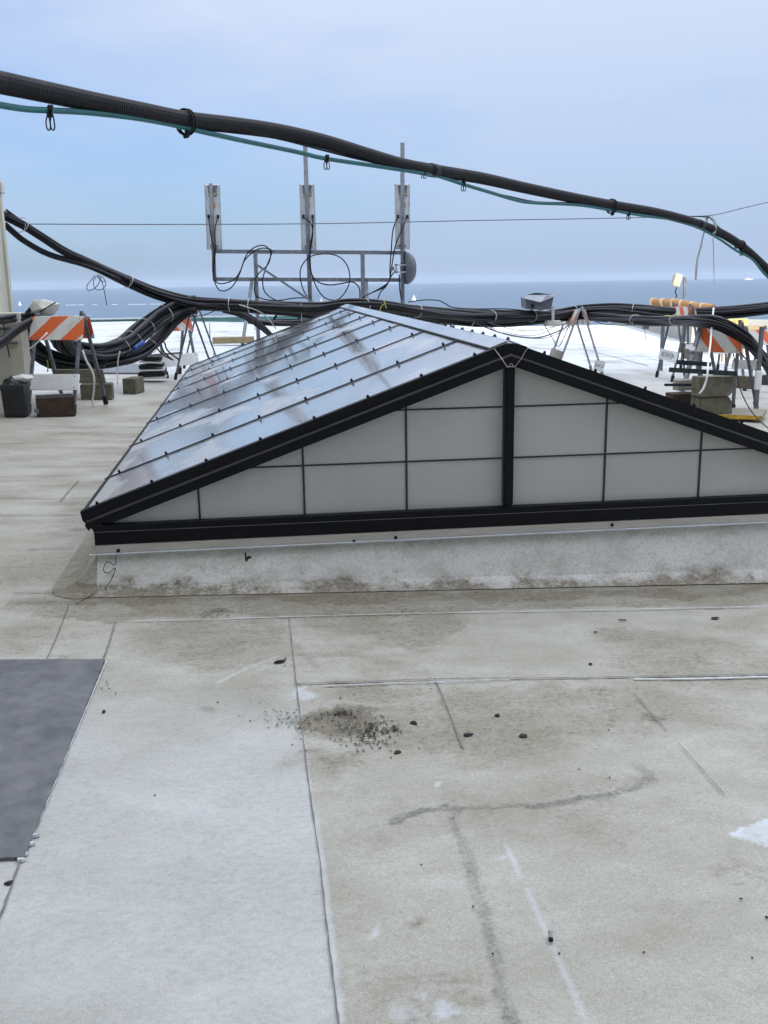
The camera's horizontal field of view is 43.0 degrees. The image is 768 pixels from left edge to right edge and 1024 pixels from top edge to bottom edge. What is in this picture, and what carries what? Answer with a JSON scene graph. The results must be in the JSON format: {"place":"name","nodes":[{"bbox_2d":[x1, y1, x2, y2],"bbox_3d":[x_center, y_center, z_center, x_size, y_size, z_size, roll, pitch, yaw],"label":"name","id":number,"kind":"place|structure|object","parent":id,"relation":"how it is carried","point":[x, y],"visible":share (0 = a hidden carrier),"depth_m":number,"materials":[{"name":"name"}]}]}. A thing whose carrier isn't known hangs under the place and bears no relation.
{"place":"outdoors","nodes":[
{"label":"outdoors","id":0,"kind":"place"},
{"bbox_2d":[103,363,139,373],"bbox_3d":[-4.697,-2.668,18.050,1.115,0.067,2.276,-3,13,-7],"label":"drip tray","id":1,"kind":"object","parent":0,"point":[132,368],"visible":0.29,"depth_m":17.48,"materials":[{"name":"metal"}]},
{"bbox_2d":[60,597,686,753],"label":"loose dirt","id":2,"kind":"structure","parent":0,"point":[370,723],"depth_m":3.63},
{"bbox_2d":[0,321,767,1023],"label":"roof deck","id":3,"kind":"structure","parent":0,"point":[192,893],"depth_m":3.15,"materials":[{"name":"concrete"}]},
{"bbox_2d":[0,179,13,406],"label":"penthouse","id":4,"kind":"object","parent":3,"relation":"on","point":[6,302],"visible":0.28,"depth_m":12.79,"materials":[{"name":"beige"}]},
{"bbox_2d":[0,312,30,383],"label":"steel cabinet","id":5,"kind":"object","parent":4,"relation":"attached to","point":[14,360],"visible":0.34,"depth_m":12.38,"materials":[{"name":"beige"}]},
{"bbox_2d":[0,313,34,324],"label":"cable bundle","id":6,"kind":"object","parent":4,"relation":"attached to","point":[10,317],"visible":0.45,"depth_m":12.19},
{"bbox_2d":[25,299,59,315],"bbox_3d":[-4.407,-2.616,12.576,0.416,0.255,0.468,-3,13,-7],"label":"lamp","id":7,"kind":"object","parent":6,"relation":"on","point":[44,307],"visible":0.81,"depth_m":12.44,"materials":[{"name":"plastic"}]},
{"bbox_2d":[30,352,109,368],"bbox_3d":[-4.515,-2.307,13.731,0.249,0.664,1.284,12,18,43],"label":"cable bundle","id":8,"kind":"object","parent":4,"relation":"attached to","point":[100,362],"visible":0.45,"depth_m":13.86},
{"bbox_2d":[4,880,12,884],"bbox_3d":[-1.015,1.001,2.636,0.026,0.004,0.019,-3,13,-7],"label":"debris chip","id":9,"kind":"object","parent":3,"relation":"on","point":[9,882],"visible":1,"depth_m":2.63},
{"bbox_2d":[0,376,30,417],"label":"black bin","id":10,"kind":"object","parent":3,"relation":"on","point":[15,395],"visible":0.98,"depth_m":11.38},
{"bbox_2d":[12,374,33,381],"bbox_3d":[-4.255,-1.575,11.477,0.240,0.109,0.206,-3,13,-7],"label":"plastic bag","id":11,"kind":"object","parent":10,"relation":"on","point":[24,378],"visible":0.93,"depth_m":11.42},
{"bbox_2d":[17,857,25,861],"bbox_3d":[-1.018,0.975,2.739,0.026,0.009,0.021,-3,13,-7],"label":"membrane crumb","id":12,"kind":"object","parent":3,"relation":"on","point":[22,859],"visible":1,"depth_m":2.73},
{"bbox_2d":[0,659,104,860],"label":"roof mat","id":13,"kind":"object","parent":3,"relation":"on","point":[43,703],"visible":1,"depth_m":3.51,"materials":[{"name":"rubber"}]},
{"bbox_2d":[32,833,39,837],"bbox_3d":[-1.023,0.947,2.859,0.030,0.009,0.019,-3,13,-7],"label":"membrane crumb","id":14,"kind":"object","parent":13,"relation":"on","point":[35,835],"visible":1,"depth_m":2.85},
{"bbox_2d":[34,393,75,416],"bbox_3d":[-3.929,-1.277,11.633,0.466,0.264,0.222,-5,14,-17],"label":"concrete block","id":15,"kind":"object","parent":3,"relation":"on","point":[52,405],"depth_m":11.55,"materials":[{"name":"concrete"}]},
{"bbox_2d":[46,603,68,658],"bbox_3d":[-1.514,0.546,4.546,0.011,0.001,0.782,-3,14,-10],"label":"roof seam","id":16,"kind":"object","parent":3,"relation":"on","point":[58,631],"visible":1,"depth_m":4.50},
{"bbox_2d":[0,621,115,916],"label":"roof seam","id":17,"kind":"object","parent":3,"relation":"on","point":[6,898],"visible":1,"depth_m":2.67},
{"bbox_2d":[27,311,108,412],"bbox_3d":[-3.983,-1.885,12.148,0.692,1.210,0.994,1,13,8],"label":"traffic barricade","id":18,"kind":"object","parent":3,"relation":"on","point":[79,328],"visible":0.84,"depth_m":11.93,"materials":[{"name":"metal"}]},
{"bbox_2d":[0,315,93,361],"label":"cable bundle","id":19,"kind":"object","parent":18,"relation":"attached to","point":[9,335],"visible":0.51,"depth_m":11.79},
{"bbox_2d":[22,332,47,352],"bbox_3d":[-4.090,-1.983,11.431,0.314,0.234,0.088,-7,15,-26],"label":"pale cord","id":20,"kind":"object","parent":19,"relation":"hanging from","point":[42,337],"visible":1,"depth_m":11.42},
{"bbox_2d":[81,350,94,406],"bbox_3d":[-3.705,-1.677,12.315,0.118,0.758,0.340,-3,13,-7],"label":"white cord","id":21,"kind":"object","parent":18,"relation":"hanging from","point":[93,375],"visible":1,"depth_m":12.28,"materials":[{"name":"plastic"}]},
{"bbox_2d":[32,661,106,837],"bbox_3d":[-1.108,0.796,3.504,0.008,0.001,1.387,-2,13,-6],"label":"roof seam","id":22,"kind":"object","parent":3,"relation":"on","point":[74,736],"visible":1,"depth_m":3.53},
{"bbox_2d":[76,562,115,603],"bbox_3d":[-1.479,0.336,5.042,0.182,0.186,0.337,-3,13,-7],"label":"loose wire","id":23,"kind":"object","parent":3,"relation":"on","point":[108,583],"visible":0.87,"depth_m":5.06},
{"bbox_2d":[80,382,113,399],"bbox_3d":[-3.928,-1.668,13.353,0.422,0.248,0.228,-3,14,-9],"label":"concrete block","id":24,"kind":"object","parent":3,"relation":"on","point":[86,390],"depth_m":13.25,"materials":[{"name":"concrete"}]},
{"bbox_2d":[122,376,144,393],"bbox_3d":[-3.635,-1.839,14.151,0.197,0.230,0.362,1,13,7],"label":"concrete block","id":25,"kind":"object","parent":3,"relation":"on","point":[133,384],"depth_m":13.99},
{"bbox_2d":[138,355,166,378],"bbox_3d":[-3.769,-2.354,15.826,0.440,0.366,0.350,-3,13,-7],"label":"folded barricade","id":26,"kind":"object","parent":3,"relation":"on","point":[152,368],"visible":0.81,"depth_m":15.68,"materials":[{"name":"plastic"}]},
{"bbox_2d":[150,317,198,377],"bbox_3d":[-3.642,-2.890,16.701,0.547,1.136,0.768,10,17,39],"label":"traffic barricade","id":27,"kind":"object","parent":3,"relation":"on","point":[192,358],"visible":0.38,"depth_m":16.73,"materials":[{"name":"metal"}]},
{"bbox_2d":[174,310,215,379],"bbox_3d":[-3.296,-3.055,17.167,0.705,1.228,2.317,-3,13,-7],"label":"traffic barricade","id":28,"kind":"object","parent":3,"relation":"on","point":[189,344],"visible":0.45,"depth_m":16.15,"materials":[{"name":"metal"}]},
{"bbox_2d":[90,315,303,321],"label":"parapet wall","id":29,"kind":"structure","parent":3,"relation":"on","point":[221,319],"depth_m":40.15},
{"bbox_2d":[212,336,253,343],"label":"timber beam","id":30,"kind":"structure","parent":3,"relation":"on","point":[230,340],"depth_m":25.16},
{"bbox_2d":[274,659,285,663],"bbox_3d":[-0.448,0.644,4.208,0.064,0.011,0.015,-10,16,-34],"label":"debris chip","id":31,"kind":"object","parent":3,"relation":"on","point":[279,661],"visible":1,"depth_m":4.20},
{"bbox_2d":[209,143,405,344],"bbox_3d":[-1.914,-6.869,25.069,5.012,5.028,0.382,-3,13,-7],"label":"antenna frame","id":32,"kind":"object","parent":3,"relation":"on","point":[363,280],"visible":0.7,"depth_m":25.07,"materials":[{"name":"metal"}]},
{"bbox_2d":[204,184,221,249],"bbox_3d":[-4.320,-7.455,24.683,0.414,1.594,0.205,-3,13,-7],"label":"panel antenna","id":33,"kind":"object","parent":32,"relation":"attached to","point":[217,206],"visible":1,"depth_m":24.64,"materials":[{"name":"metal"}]},
{"bbox_2d":[213,219,276,300],"bbox_3d":[-3.480,-6.388,24.801,1.748,2.076,0.034,-3,13,-7],"label":"coax cable","id":34,"kind":"object","parent":32,"relation":"attached to","point":[241,266],"visible":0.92,"depth_m":24.80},
{"bbox_2d":[208,219,308,300],"bbox_3d":[-3.177,-6.412,24.836,2.446,2.050,0.034,-3,13,-7],"label":"coax cable","id":35,"kind":"object","parent":32,"relation":"attached to","point":[242,266],"visible":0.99,"depth_m":24.83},
{"bbox_2d":[299,184,316,249],"bbox_3d":[-1.948,-7.550,24.981,0.393,1.623,0.205,-3,13,-7],"label":"panel antenna","id":36,"kind":"object","parent":32,"relation":"attached to","point":[311,208],"visible":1,"depth_m":24.93,"materials":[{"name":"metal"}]},
{"bbox_2d":[299,217,350,300],"bbox_3d":[-1.526,-6.496,25.040,1.314,2.102,0.034,-3,13,-7],"label":"coax cable","id":37,"kind":"object","parent":32,"relation":"attached to","point":[311,270],"visible":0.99,"depth_m":25.07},
{"bbox_2d":[309,217,360,297],"bbox_3d":[-1.274,-6.529,25.066,1.317,2.031,0.029,-3,13,-7],"label":"coax cable","id":38,"kind":"object","parent":32,"relation":"attached to","point":[323,283],"visible":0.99,"depth_m":25.15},
{"bbox_2d":[362,217,397,297],"bbox_3d":[-0.123,-6.559,25.214,1.013,2.056,0.034,-3,13,-7],"label":"coax cable","id":39,"kind":"object","parent":32,"relation":"attached to","point":[390,258],"visible":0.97,"depth_m":25.22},
{"bbox_2d":[377,217,407,298],"bbox_3d":[0.217,-6.574,25.257,0.826,2.056,0.034,-3,13,-7],"label":"coax cable","id":40,"kind":"object","parent":32,"relation":"attached to","point":[393,257],"visible":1,"depth_m":25.23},
{"bbox_2d":[394,184,409,249],"bbox_3d":[0.479,-7.650,25.285,0.393,1.628,0.205,-3,13,-7],"label":"panel antenna","id":41,"kind":"object","parent":32,"relation":"attached to","point":[397,209],"visible":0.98,"depth_m":25.25,"materials":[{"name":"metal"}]},
{"bbox_2d":[389,252,415,284],"bbox_3d":[0.571,-6.344,25.394,0.726,0.820,0.615,6,15,25],"label":"dish antenna","id":42,"kind":"object","parent":32,"relation":"attached to","point":[410,267],"visible":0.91,"depth_m":25.21,"materials":[{"name":"metal"}]},
{"bbox_2d":[370,269,396,293],"bbox_3d":[-0.040,-5.991,25.359,0.802,0.674,0.034,-3,13,-7],"label":"coax cable","id":43,"kind":"object","parent":42,"relation":"attached to","point":[386,283],"visible":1,"depth_m":25.37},
{"bbox_2d":[288,617,339,1023],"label":"roof seam","id":44,"kind":"object","parent":3,"relation":"on","point":[332,973],"visible":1,"depth_m":2.72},
{"bbox_2d":[51,304,767,598],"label":"skylight","id":45,"kind":"object","parent":3,"relation":"on","point":[349,448],"visible":1,"depth_m":5.36},
{"bbox_2d":[324,679,508,685],"bbox_3d":[0.139,0.701,4.020,0.772,0.027,0.014,-2,13,-7],"label":"roof seam","id":46,"kind":"object","parent":3,"relation":"on","point":[408,682],"visible":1,"depth_m":4.01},
{"bbox_2d":[136,606,759,620],"bbox_3d":[0.368,0.505,4.888,3.356,0.117,0.028,-3,13,-7],"label":"roof seam","id":47,"kind":"object","parent":3,"relation":"on","point":[460,612],"visible":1,"depth_m":4.89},
{"bbox_2d":[434,679,463,747],"bbox_3d":[0.248,0.765,3.758,0.012,0.001,0.624,-2,13,-6],"label":"roof seam","id":48,"kind":"object","parent":3,"relation":"on","point":[450,716],"visible":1,"depth_m":3.70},
{"bbox_2d":[195,593,755,600],"bbox_3d":[0.357,0.451,5.119,3.548,0.124,0.034,-2,13,-5],"label":"roof seam","id":49,"kind":"object","parent":3,"relation":"on","point":[466,598],"visible":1,"depth_m":5.11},
{"bbox_2d":[297,673,767,683],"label":"roof seam","id":50,"kind":"object","parent":3,"relation":"on","point":[530,677],"visible":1,"depth_m":4.09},
{"bbox_2d":[548,930,552,941],"bbox_3d":[0.419,1.068,2.454,0.012,0.012,0.033,1,13,7],"label":"cigarette stub","id":51,"kind":"object","parent":3,"relation":"on","point":[550,936],"visible":1,"depth_m":2.45,"materials":[{"name":"paper"}]},
{"bbox_2d":[549,305,604,374],"bbox_3d":[3.693,-3.314,18.843,0.964,1.309,1.092,-1,13,-1],"label":"traffic barricade","id":52,"kind":"object","parent":3,"relation":"on","point":[599,365],"visible":0.82,"depth_m":18.46,"materials":[{"name":"metal"}]},
{"bbox_2d":[4,212,767,322],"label":"cable bundle","id":53,"kind":"object","parent":52,"relation":"attached to","point":[418,310],"visible":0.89,"depth_m":15.63,"materials":[{"name":"rubber"}]},
{"bbox_2d":[4,209,38,235],"bbox_3d":[-4.970,-3.950,13.334,0.124,0.347,0.540,7,16,31],"label":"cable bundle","id":54,"kind":"object","parent":53,"relation":"attached to","point":[8,211],"visible":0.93,"depth_m":13.11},
{"bbox_2d":[5,222,120,282],"bbox_3d":[-4.597,-3.688,13.945,0.213,0.817,1.867,9,17,36],"label":"cable bundle","id":55,"kind":"object","parent":53,"relation":"hanging from","point":[12,231],"visible":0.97,"depth_m":13.91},
{"bbox_2d":[86,274,106,304],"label":"thin wire","id":56,"kind":"object","parent":55,"relation":"hanging from","point":[98,284],"visible":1,"depth_m":14.48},
{"bbox_2d":[50,295,197,359],"bbox_3d":[-3.849,-2.747,14.508,0.599,0.879,3.232,6,15,26],"label":"cable bundle","id":57,"kind":"object","parent":53,"relation":"hanging from","point":[147,326],"visible":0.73,"depth_m":14.77,"materials":[{"name":"rubber"}]},
{"bbox_2d":[28,313,191,368],"bbox_3d":[-4.020,-2.582,14.494,0.420,0.877,3.272,7,16,31],"label":"cable bundle","id":58,"kind":"object","parent":57,"relation":"hanging from","point":[157,339],"visible":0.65,"depth_m":14.54,"materials":[{"name":"rubber"}]},
{"bbox_2d":[117,351,120,383],"bbox_3d":[-3.850,-2.084,14.079,0.070,0.469,0.131,4,14,21],"label":"pale cord","id":59,"kind":"object","parent":58,"relation":"hanging from","point":[117,365],"visible":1,"depth_m":14.09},
{"bbox_2d":[157,342,179,360],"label":"thin wire","id":60,"kind":"object","parent":58,"relation":"hanging from","point":[166,356],"visible":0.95,"depth_m":15.42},
{"bbox_2d":[132,340,144,350],"bbox_3d":[-3.650,-2.481,14.522,0.205,0.153,0.078,-13,18,-41],"label":"blue tape","id":61,"kind":"object","parent":57,"relation":"attached to","point":[138,345],"visible":1,"depth_m":14.49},
{"bbox_2d":[158,288,215,316],"bbox_3d":[-3.054,-3.349,15.571,1.093,0.469,0.226,-6,14,-19],"label":"thin wire","id":62,"kind":"object","parent":53,"relation":"hanging from","point":[195,316],"visible":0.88,"depth_m":15.72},
{"bbox_2d":[239,304,275,328],"bbox_3d":[-2.015,-3.119,15.572,0.576,0.400,0.020,-3,13,-7],"label":"thin wire","id":63,"kind":"object","parent":53,"relation":"hanging from","point":[260,312],"visible":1,"depth_m":15.55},
{"bbox_2d":[264,315,307,319],"bbox_3d":[-1.410,-3.465,17.230,1.699,0.201,0.050,-3,13,-7],"label":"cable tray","id":64,"kind":"object","parent":53,"relation":"attached to","point":[275,316],"visible":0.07,"depth_m":17.17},
{"bbox_2d":[408,299,523,310],"bbox_3d":[1.494,-3.595,16.985,2.555,0.254,0.104,-9,16,-32],"label":"thin wire","id":65,"kind":"object","parent":53,"relation":"attached to","point":[464,308],"visible":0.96,"depth_m":16.91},
{"bbox_2d":[478,322,553,335],"bbox_3d":[2.458,-3.297,17.485,1.813,0.283,0.228,-10,16,-33],"label":"thin wire","id":66,"kind":"object","parent":53,"relation":"hanging from","point":[517,334],"visible":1,"depth_m":17.35,"materials":[{"name":"metal"}]},
{"bbox_2d":[521,293,554,309],"bbox_3d":[2.850,-3.867,17.913,0.682,0.308,0.450,-3,13,-7],"label":"junction box","id":67,"kind":"object","parent":53,"relation":"on","point":[538,301],"visible":1,"depth_m":17.75,"materials":[{"name":"grey metal"}]},
{"bbox_2d":[545,306,560,325],"bbox_3d":[3.157,-3.665,18.215,0.270,0.370,0.150,-3,13,-7],"label":"junction box","id":68,"kind":"object","parent":53,"relation":"hanging from","point":[552,322],"visible":0.99,"depth_m":18.18,"materials":[{"name":"white plastic"}]},
{"bbox_2d":[197,309,604,326],"bbox_3d":[0.797,-3.500,17.130,8.159,0.604,1.061,-7,15,-25],"label":"cable bundle","id":69,"kind":"object","parent":52,"relation":"on","point":[473,323],"visible":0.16,"depth_m":17.11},
{"bbox_2d":[222,312,271,334],"bbox_3d":[-2.214,-3.161,16.567,0.150,0.774,1.264,10,17,39],"label":"cable bundle","id":70,"kind":"object","parent":69,"relation":"hanging from","point":[251,319],"visible":0.59,"depth_m":16.48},
{"bbox_2d":[248,319,307,325],"bbox_3d":[-1.540,-3.290,16.776,1.602,0.186,0.176,-1,13,0],"label":"cable bundle","id":71,"kind":"object","parent":70,"relation":"attached to","point":[280,322],"visible":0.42,"depth_m":16.79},
{"bbox_2d":[476,323,569,337],"bbox_3d":[2.714,-3.329,17.757,2.602,0.327,0.278,-11,17,-36],"label":"thin wire","id":72,"kind":"object","parent":52,"relation":"attached to","point":[522,336],"visible":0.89,"depth_m":17.58,"materials":[{"name":"metal"}]},
{"bbox_2d":[480,322,576,338],"bbox_3d":[2.808,-3.309,17.629,2.472,0.324,0.472,-11,16,-35],"label":"thin wire","id":73,"kind":"object","parent":52,"relation":"attached to","point":[531,338],"visible":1,"depth_m":17.27,"materials":[{"name":"metal"}]},
{"bbox_2d":[489,322,569,330],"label":"thin wire","id":74,"kind":"object","parent":52,"relation":"attached to","point":[528,330],"visible":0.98,"depth_m":17.58,"materials":[{"name":"metal"}]},
{"bbox_2d":[543,323,569,346],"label":"thin wire","id":75,"kind":"object","parent":52,"relation":"hanging from","point":[552,337],"visible":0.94,"depth_m":18.33,"materials":[{"name":"metal"}]},
{"bbox_2d":[577,312,767,377],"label":"cable bundle","id":76,"kind":"object","parent":52,"relation":"attached to","point":[740,334],"visible":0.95,"depth_m":13.49,"materials":[{"name":"rubber"}]},
{"bbox_2d":[699,307,713,393],"bbox_3d":[4.174,-2.086,12.485,0.101,1.004,1.406,5,14,22],"label":"white cord","id":77,"kind":"object","parent":76,"relation":"hanging from","point":[702,389],"visible":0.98,"depth_m":12.14,"materials":[{"name":"plastic"}]},
{"bbox_2d":[635,693,666,729],"bbox_3d":[1.034,0.773,3.798,0.008,0.001,0.338,-2,13,-6],"label":"roof seam","id":78,"kind":"object","parent":3,"relation":"on","point":[651,712],"visible":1,"depth_m":3.77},
{"bbox_2d":[659,326,697,370],"bbox_3d":[6.087,-3.487,20.000,1.200,1.177,0.080,-3,13,-7],"label":"roll trestle","id":79,"kind":"object","parent":3,"relation":"on","point":[662,341],"visible":0.12,"depth_m":19.92,"materials":[{"name":"metal"}]},
{"bbox_2d":[665,391,691,404],"bbox_3d":[3.908,-1.453,12.837,0.340,0.240,0.220,-4,14,-12],"label":"concrete block","id":80,"kind":"object","parent":3,"relation":"on","point":[684,396],"depth_m":12.72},
{"bbox_2d":[673,379,691,390],"bbox_3d":[3.992,-1.687,12.918,0.280,0.140,0.160,-4,14,-12],"label":"concrete block","id":81,"kind":"object","parent":80,"relation":"on","point":[682,381],"depth_m":12.84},
{"bbox_2d":[655,303,702,381],"bbox_3d":[5.460,-3.136,17.943,0.597,1.385,0.987,-1,13,-2],"label":"traffic barricade","id":82,"kind":"object","parent":3,"relation":"on","point":[668,355],"visible":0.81,"depth_m":17.84,"materials":[{"name":"metal"}]},
{"bbox_2d":[611,319,767,342],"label":"parapet wall","id":83,"kind":"structure","parent":3,"relation":"on","point":[672,331],"depth_m":32.23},
{"bbox_2d":[671,273,687,330],"bbox_3d":[9.301,-6.582,30.712,0.574,1.817,0.265,-3,13,-7],"label":"antenna","id":84,"kind":"object","parent":83,"relation":"on","point":[676,280],"visible":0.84,"depth_m":30.50,"materials":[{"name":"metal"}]},
{"bbox_2d":[634,676,767,678],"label":"roof seam","id":85,"kind":"object","parent":3,"relation":"on","point":[701,678],"visible":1,"depth_m":4.12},
{"bbox_2d":[683,748,724,793],"bbox_3d":[1.087,0.877,3.353,0.008,0.001,0.369,-3,13,-7],"label":"roof seam","id":86,"kind":"object","parent":3,"relation":"on","point":[704,771],"visible":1,"depth_m":3.32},
{"bbox_2d":[679,319,728,369],"bbox_3d":[6.575,-3.539,19.987,0.885,1.305,0.547,-1,13,0],"label":"traffic barricade","id":87,"kind":"object","parent":3,"relation":"on","point":[687,345],"visible":0.13,"depth_m":19.86,"materials":[{"name":"metal"}]},
{"bbox_2d":[649,298,715,307],"bbox_3d":[6.070,-4.186,19.844,0.288,0.324,1.588,-9,16,-32],"label":"canvas roll","id":88,"kind":"object","parent":87,"relation":"on","point":[665,302],"visible":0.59,"depth_m":19.88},
{"bbox_2d":[690,396,731,413],"bbox_3d":[4.212,-1.381,12.548,0.460,0.225,0.250,-4,14,-13],"label":"concrete block","id":89,"kind":"object","parent":3,"relation":"on","point":[719,405],"depth_m":12.43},
{"bbox_2d":[691,375,734,396],"bbox_3d":[4.199,-1.611,12.456,0.470,0.250,0.240,-4,14,-11],"label":"concrete block","id":90,"kind":"object","parent":89,"relation":"on","point":[719,385],"depth_m":12.35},
{"bbox_2d":[664,384,690,385],"bbox_3d":[3.847,-1.638,12.567,0.478,0.043,0.042,-3,13,-7],"label":"steel strut","id":91,"kind":"object","parent":90,"relation":"on","point":[677,384],"visible":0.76,"depth_m":12.54,"materials":[{"name":"metal"}]},
{"bbox_2d":[669,367,737,375],"bbox_3d":[4.013,-1.763,12.249,0.897,0.130,0.042,-3,13,-7],"label":"steel strut","id":92,"kind":"object","parent":90,"relation":"on","point":[704,371],"visible":1,"depth_m":12.23,"materials":[{"name":"metal"}]},
{"bbox_2d":[696,320,758,407],"bbox_3d":[4.780,-2.041,13.495,0.666,1.246,0.658,-12,17,-39],"label":"traffic barricade","id":93,"kind":"object","parent":3,"relation":"on","point":[722,343],"visible":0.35,"depth_m":13.27,"materials":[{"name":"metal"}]},
{"bbox_2d":[680,328,701,391],"bbox_3d":[4.196,-2.109,13.282,0.064,1.028,0.734,9,16,35],"label":"prop pole","id":94,"kind":"object","parent":93,"relation":"attached to","point":[693,349],"visible":0.64,"depth_m":13.27,"materials":[{"name":"metal"}]},
{"bbox_2d":[721,318,747,361],"bbox_3d":[8.239,-4.031,22.980,0.620,1.030,0.062,-3,13,-7],"label":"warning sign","id":95,"kind":"object","parent":3,"relation":"on","point":[745,321],"visible":0.41,"depth_m":22.88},
{"bbox_2d":[717,408,766,419],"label":"wooden board","id":96,"kind":"object","parent":3,"relation":"on","point":[741,413],"visible":0.42,"depth_m":12.45,"materials":[{"name":"yellow paint"}]},
{"bbox_2d":[724,326,767,390],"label":"traffic barricade","id":97,"kind":"object","parent":3,"relation":"on","point":[754,334],"visible":0.2,"depth_m":16.48,"materials":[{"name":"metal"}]},
{"bbox_2d":[731,327,763,408],"bbox_3d":[5.084,-1.975,13.239,0.428,1.100,0.686,-3,13,-7],"label":"steel post","id":98,"kind":"object","parent":3,"relation":"on","point":[756,365],"visible":0.81,"depth_m":12.93,"materials":[{"name":"grey metal"}]},
{"bbox_2d":[727,325,767,358],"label":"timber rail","id":99,"kind":"object","parent":3,"relation":"on","point":[753,327],"depth_m":23.98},
{"bbox_2d":[733,353,767,427],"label":"thin wire","id":100,"kind":"object","parent":3,"relation":"on","point":[744,398],"visible":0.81,"depth_m":12.74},
{"bbox_2d":[754,375,767,384],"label":"rubber base","id":101,"kind":"object","parent":3,"relation":"on","point":[764,380],"visible":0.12,"depth_m":17.44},
{"bbox_2d":[0,70,767,274],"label":"overhead hose","id":102,"kind":"object","parent":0,"point":[25,87],"visible":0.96,"depth_m":4.61,"materials":[{"name":"rubber"}]},
{"bbox_2d":[265,136,377,163],"bbox_3d":[-0.155,-1.841,5.046,0.038,0.072,1.435,9,17,36],"label":"thin wire","id":103,"kind":"object","parent":102,"relation":"attached to","point":[320,149],"visible":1,"depth_m":4.86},
{"bbox_2d":[0,102,767,278],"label":"teal cable","id":104,"kind":"object","parent":102,"relation":"hanging from","point":[49,110],"visible":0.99,"depth_m":4.71,"materials":[{"name":"rubber"}]},
{"bbox_2d":[503,194,569,202],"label":"thin wire","id":105,"kind":"object","parent":102,"relation":"attached to","point":[530,200],"visible":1,"depth_m":6.41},
{"bbox_2d":[695,218,707,279],"bbox_3d":[2.647,-2.192,8.131,0.088,0.499,0.012,-3,13,-7],"label":"tape strip","id":106,"kind":"object","parent":102,"relation":"hanging from","point":[697,259],"visible":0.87,"depth_m":8.14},
{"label":"thin wire","id":107,"kind":"object","parent":102,"relation":"attached to","visible":0},
{"bbox_2d":[705,216,716,233],"bbox_3d":[2.710,-2.383,8.095,0.113,0.144,0.019,-3,13,-7],"label":"tape strip","id":108,"kind":"object","parent":107,"relation":"attached to","point":[714,222],"visible":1,"depth_m":8.09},
{"bbox_2d":[712,216,713,271],"bbox_3d":[2.749,-2.184,8.147,0.063,0.556,0.006,-3,13,-7],"label":"tape strip","id":109,"kind":"object","parent":107,"relation":"hanging from","point":[713,251],"visible":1,"depth_m":8.15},
{"bbox_2d":[0,0,767,289],"label":"sky","id":110,"kind":"structure","parent":0,"point":[662,104],"materials":[{"name":"blue"}]},
{"bbox_2d":[12,278,767,325],"bbox_3d":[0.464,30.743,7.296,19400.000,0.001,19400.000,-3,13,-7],"label":"sea","id":111,"kind":"structure","parent":0,"point":[508,295],"depth_m":2224.41,"materials":[{"name":"liquid"}]},
{"bbox_2d":[26,202,767,224],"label":"thin wire","id":112,"kind":"object","parent":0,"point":[365,222],"visible":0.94,"depth_m":14.44,"materials":[{"name":"metal"}]},
{"bbox_2d":[676,360,710,366],"bbox_3d":[4.043,-1.942,12.729,0.468,0.100,0.042,-3,13,-7],"label":"steel strut","id":113,"kind":"object","parent":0,"point":[686,362],"visible":0.96,"depth_m":12.71,"materials":[{"name":"metal"}]}
]}

